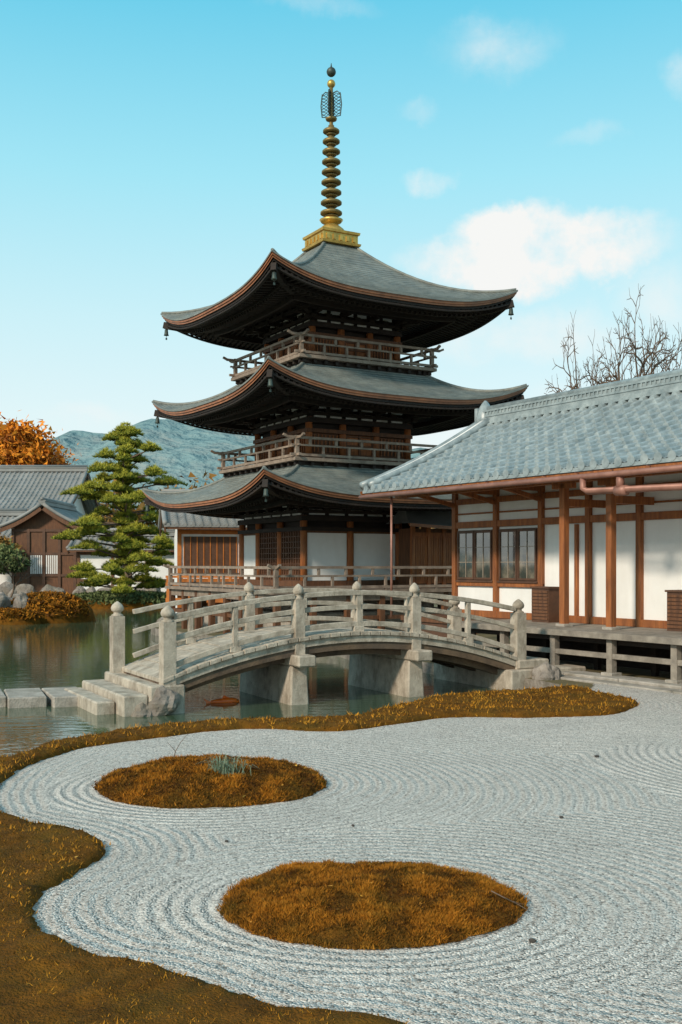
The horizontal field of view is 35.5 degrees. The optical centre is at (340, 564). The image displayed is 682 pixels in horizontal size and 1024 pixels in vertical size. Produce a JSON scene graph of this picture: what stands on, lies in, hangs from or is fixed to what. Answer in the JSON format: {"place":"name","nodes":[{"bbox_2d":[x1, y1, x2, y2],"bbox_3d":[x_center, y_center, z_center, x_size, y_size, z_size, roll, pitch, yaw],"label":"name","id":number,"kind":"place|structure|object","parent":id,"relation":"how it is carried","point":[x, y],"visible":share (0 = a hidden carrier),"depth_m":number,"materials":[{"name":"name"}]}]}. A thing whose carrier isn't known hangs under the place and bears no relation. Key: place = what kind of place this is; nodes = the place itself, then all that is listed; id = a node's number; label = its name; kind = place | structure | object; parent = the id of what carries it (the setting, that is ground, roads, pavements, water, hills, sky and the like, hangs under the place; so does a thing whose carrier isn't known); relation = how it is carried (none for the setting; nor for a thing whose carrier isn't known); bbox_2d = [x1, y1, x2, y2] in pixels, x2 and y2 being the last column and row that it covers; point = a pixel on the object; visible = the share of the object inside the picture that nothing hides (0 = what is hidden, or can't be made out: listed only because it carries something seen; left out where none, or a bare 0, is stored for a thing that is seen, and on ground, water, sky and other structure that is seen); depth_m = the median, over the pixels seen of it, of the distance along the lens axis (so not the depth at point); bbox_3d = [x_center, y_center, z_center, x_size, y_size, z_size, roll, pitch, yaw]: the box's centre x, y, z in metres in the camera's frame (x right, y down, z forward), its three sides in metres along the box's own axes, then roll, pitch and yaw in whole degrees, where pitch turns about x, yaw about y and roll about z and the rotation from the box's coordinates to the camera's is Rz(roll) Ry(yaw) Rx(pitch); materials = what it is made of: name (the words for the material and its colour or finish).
{"place":"outdoors","nodes":[
{"label":"outdoors","id":0,"kind":"place"},
{"bbox_2d":[0,572,10,583],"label":"garden wall","id":1,"kind":"structure","parent":0,"point":[3,578],"depth_m":70.20,"materials":[{"name":"white paint"}]},
{"bbox_2d":[44,419,427,527],"bbox_3d":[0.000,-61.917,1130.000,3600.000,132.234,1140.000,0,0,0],"label":"hills","id":2,"kind":"structure","parent":0,"point":[185,452],"depth_m":806.40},
{"bbox_2d":[0,609,497,755],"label":"pond water","id":3,"kind":"structure","parent":0,"point":[48,655],"depth_m":21.42,"materials":[{"name":"teal liquid"}]},
{"bbox_2d":[0,592,29,608],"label":"garden rocks","id":4,"kind":"object","parent":3,"relation":"in","point":[20,599],"visible":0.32,"depth_m":44.45,"materials":[{"name":"grey stone"}]},
{"bbox_2d":[0,610,40,624],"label":"moss island","id":5,"kind":"structure","parent":3,"relation":"in","point":[14,621],"depth_m":43.38,"materials":[{"name":"brown plant"}]},
{"bbox_2d":[0,607,39,620],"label":"island moss","id":6,"kind":"object","parent":5,"relation":"on","point":[7,611],"visible":0.99,"depth_m":43.53,"materials":[{"name":"brown plant"}]},
{"bbox_2d":[0,687,77,707],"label":"stepping stones","id":7,"kind":"object","parent":3,"relation":"in","point":[55,697],"visible":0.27,"depth_m":18.37,"materials":[{"name":"grey stone"}]},
{"bbox_2d":[27,593,95,623],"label":"moss island","id":8,"kind":"structure","parent":3,"relation":"in","point":[82,617],"depth_m":44.69,"materials":[{"name":"brown plant"}]},
{"bbox_2d":[11,590,90,620],"bbox_3d":[-12.588,1.701,45.793,3.820,1.262,3.393,0,0,0],"label":"shrub","id":9,"kind":"object","parent":8,"relation":"on","point":[52,597],"visible":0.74,"depth_m":44.86,"materials":[{"name":"brown plant"}]},
{"bbox_2d":[131,702,152,716],"bbox_3d":[-3.213,2.417,17.291,0.396,0.367,0.382,0,0,17],"label":"boulder","id":10,"kind":"object","parent":3,"relation":"in","point":[142,709],"visible":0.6,"depth_m":17.19,"materials":[{"name":"grey stone"}]},
{"bbox_2d":[147,685,179,715],"bbox_3d":[-2.911,2.245,17.409,0.512,0.562,0.472,0,0,18],"label":"boulder","id":11,"kind":"object","parent":3,"relation":"in","point":[164,701],"visible":0.87,"depth_m":17.28,"materials":[{"name":"grey stone"}]},
{"bbox_2d":[203,696,238,703],"bbox_3d":[-2.123,2.413,18.916,0.667,0.186,0.276,0,0,-25],"label":"koi fish","id":12,"kind":"object","parent":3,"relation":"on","point":[224,699],"visible":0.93,"depth_m":18.90},
{"bbox_2d":[0,683,681,1023],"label":"raked gravel","id":13,"kind":"structure","parent":0,"point":[596,870],"depth_m":8.10,"materials":[{"name":"grey gravel"}]},
{"bbox_2d":[225,755,598,942],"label":"pebbles","id":14,"kind":"object","parent":13,"relation":"on","point":[532,940],"visible":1,"depth_m":8.39,"materials":[{"name":"grey stone"}]},
{"bbox_2d":[0,0,681,448],"label":"sky","id":15,"kind":"structure","parent":0,"point":[154,154],"materials":[{"name":"blue"}]},
{"bbox_2d":[151,599,670,688],"bbox_3d":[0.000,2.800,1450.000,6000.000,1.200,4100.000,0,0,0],"label":"ground","id":16,"kind":"structure","parent":0,"point":[427,667],"depth_m":22.35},
{"bbox_2d":[0,533,23,554],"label":"garden tree","id":17,"kind":"object","parent":16,"relation":"on","point":[4,540],"visible":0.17,"depth_m":67.47,"materials":[{"name":"green plant"}]},
{"bbox_2d":[0,508,26,542],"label":"storehouse","id":18,"kind":"structure","parent":16,"relation":"on","point":[7,514],"depth_m":73.76,"materials":[{"name":"ceramic"}]},
{"bbox_2d":[0,538,35,597],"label":"shrub","id":19,"kind":"object","parent":16,"relation":"on","point":[11,560],"visible":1,"depth_m":48.06,"materials":[{"name":"green plant"}]},
{"bbox_2d":[11,529,76,593],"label":"gate front","id":20,"kind":"structure","parent":16,"relation":"on","point":[52,559],"depth_m":68.98,"materials":[{"name":"brown wood"}]},
{"bbox_2d":[14,510,79,586],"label":"walls","id":21,"kind":"structure","parent":16,"relation":"on","point":[42,519],"depth_m":69.20,"materials":[{"name":"brown wood"}]},
{"bbox_2d":[0,497,82,531],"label":"roof","id":22,"kind":"structure","parent":21,"relation":"on","point":[60,510],"depth_m":68.47,"materials":[{"name":"tile"}]},
{"bbox_2d":[0,465,103,518],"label":"temple hall","id":23,"kind":"structure","parent":16,"relation":"on","point":[25,486],"depth_m":81.08,"materials":[{"name":"tile"}]},
{"bbox_2d":[0,410,115,520],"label":"maple tree","id":24,"kind":"object","parent":16,"relation":"on","point":[23,444],"visible":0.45,"depth_m":90.18,"materials":[{"name":"orange plant"}]},
{"bbox_2d":[0,581,160,595],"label":"stone embankment","id":25,"kind":"structure","parent":16,"relation":"on","point":[6,587],"depth_m":66.00,"materials":[{"name":"grey stone"}]},
{"bbox_2d":[8,594,179,622],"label":"shore stones","id":26,"kind":"object","parent":16,"relation":"on","point":[158,620],"visible":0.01,"depth_m":44.10,"materials":[{"name":"grey stone"}]},
{"bbox_2d":[72,589,165,606],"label":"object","id":27,"kind":"object","parent":16,"relation":"on","point":[98,596],"visible":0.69,"depth_m":59.11,"materials":[{"name":"green plant"}]},
{"bbox_2d":[66,528,173,591],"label":"long gallery","id":28,"kind":"object","parent":16,"relation":"on","point":[97,561],"visible":0.16,"depth_m":67.50,"materials":[{"name":"paint"}]},
{"bbox_2d":[86,593,164,608],"bbox_3d":[-12.200,2.065,60.500,8.383,1.043,3.695,0,0,0],"label":"pine mound","id":29,"kind":"object","parent":16,"relation":"on","point":[109,605],"visible":0.28,"depth_m":58.83,"materials":[{"name":"brown plant"}]},
{"bbox_2d":[51,421,188,593],"bbox_3d":[-12.145,-3.019,60.087,7.670,10.250,6.886,0,0,-36],"label":"pine tree","id":30,"kind":"object","parent":29,"relation":"on","point":[131,529],"visible":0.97,"depth_m":59.23,"materials":[{"name":"green plant"}]},
{"bbox_2d":[158,489,246,612],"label":"side hall","id":31,"kind":"structure","parent":16,"relation":"on","point":[199,540],"depth_m":47.72,"materials":[{"name":"wood"}]},
{"bbox_2d":[166,576,238,602],"bbox_3d":[-4.800,1.490,47.090,5.600,2.020,1.820,0,0,0],"label":"vermilion fence","id":32,"kind":"object","parent":16,"relation":"on","point":[216,600],"visible":0.22,"depth_m":46.20,"materials":[{"name":"brown wood"}]},
{"bbox_2d":[92,753,328,808],"bbox_3d":[-1.285,2.104,10.637,2.338,0.292,2.248,0,0,0],"label":"moss mound","id":33,"kind":"object","parent":16,"relation":"on","point":[185,781],"visible":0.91,"depth_m":10.06,"materials":[{"name":"brown plant"}]},
{"bbox_2d":[197,751,259,776],"bbox_3d":[-1.098,1.922,10.338,0.663,0.227,0.660,0,0,0],"label":"grass tuft","id":34,"kind":"object","parent":33,"relation":"on","point":[219,766],"visible":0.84,"depth_m":10.31,"materials":[{"name":"green plant"}]},
{"bbox_2d":[87,470,439,528],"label":"distant trees","id":35,"kind":"object","parent":16,"relation":"on","point":[142,505],"visible":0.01,"depth_m":120.87,"materials":[{"name":"green plant"}]},
{"bbox_2d":[0,684,638,1023],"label":"moss bank","id":36,"kind":"structure","parent":16,"relation":"on","point":[45,978],"depth_m":6.36,"materials":[{"name":"brown plant"}]},
{"bbox_2d":[142,63,528,633],"bbox_3d":[-0.330,-6.810,36.000,9.860,20.220,9.860,0,0,-30],"label":"three storey pagoda","id":37,"kind":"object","parent":16,"relation":"on","point":[332,400],"visible":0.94,"depth_m":33.91,"materials":[{"name":"brown wood"}]},
{"bbox_2d":[215,859,529,950],"bbox_3d":[0.220,2.135,6.869,2.033,0.230,1.721,0,0,0],"label":"moss mound","id":38,"kind":"object","parent":16,"relation":"on","point":[357,905],"visible":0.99,"depth_m":6.57,"materials":[{"name":"brown plant"}]},
{"bbox_2d":[491,890,528,910],"bbox_3d":[1.043,2.097,6.638,0.046,0.070,0.291,0,0,-45],"label":"twig","id":39,"kind":"object","parent":38,"relation":"on","point":[509,900],"visible":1,"depth_m":6.63,"materials":[{"name":"grey wood"}]},
{"bbox_2d":[358,368,681,693],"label":"tea hall","id":40,"kind":"structure","parent":16,"relation":"on","point":[566,506],"depth_m":23.35,"materials":[{"name":"ceramic"}]},
{"bbox_2d":[455,528,537,582],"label":"windows","id":41,"kind":"structure","parent":40,"relation":"in","point":[518,547],"depth_m":25.86,"materials":[{"name":"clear glass"}]},
{"bbox_2d":[532,662,561,679],"bbox_3d":[3.953,2.145,20.536,0.568,0.562,0.623,0,0,17],"label":"boulder","id":42,"kind":"object","parent":16,"relation":"on","point":[545,671],"visible":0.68,"depth_m":20.40,"materials":[{"name":"grey stone"}]},
{"bbox_2d":[544,283,681,394],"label":"bare tree","id":43,"kind":"object","parent":16,"relation":"on","point":[643,363],"visible":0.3,"depth_m":44.35,"materials":[{"name":"brown plant"}]},
{"label":"pond bed","id":44,"kind":"object","parent":16,"relation":"on","visible":0},
{"bbox_2d":[64,581,585,716],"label":"arched garden bridge","id":45,"kind":"structure","parent":44,"relation":"on","point":[273,663],"depth_m":19.51,"materials":[{"name":"stone"}]}
]}

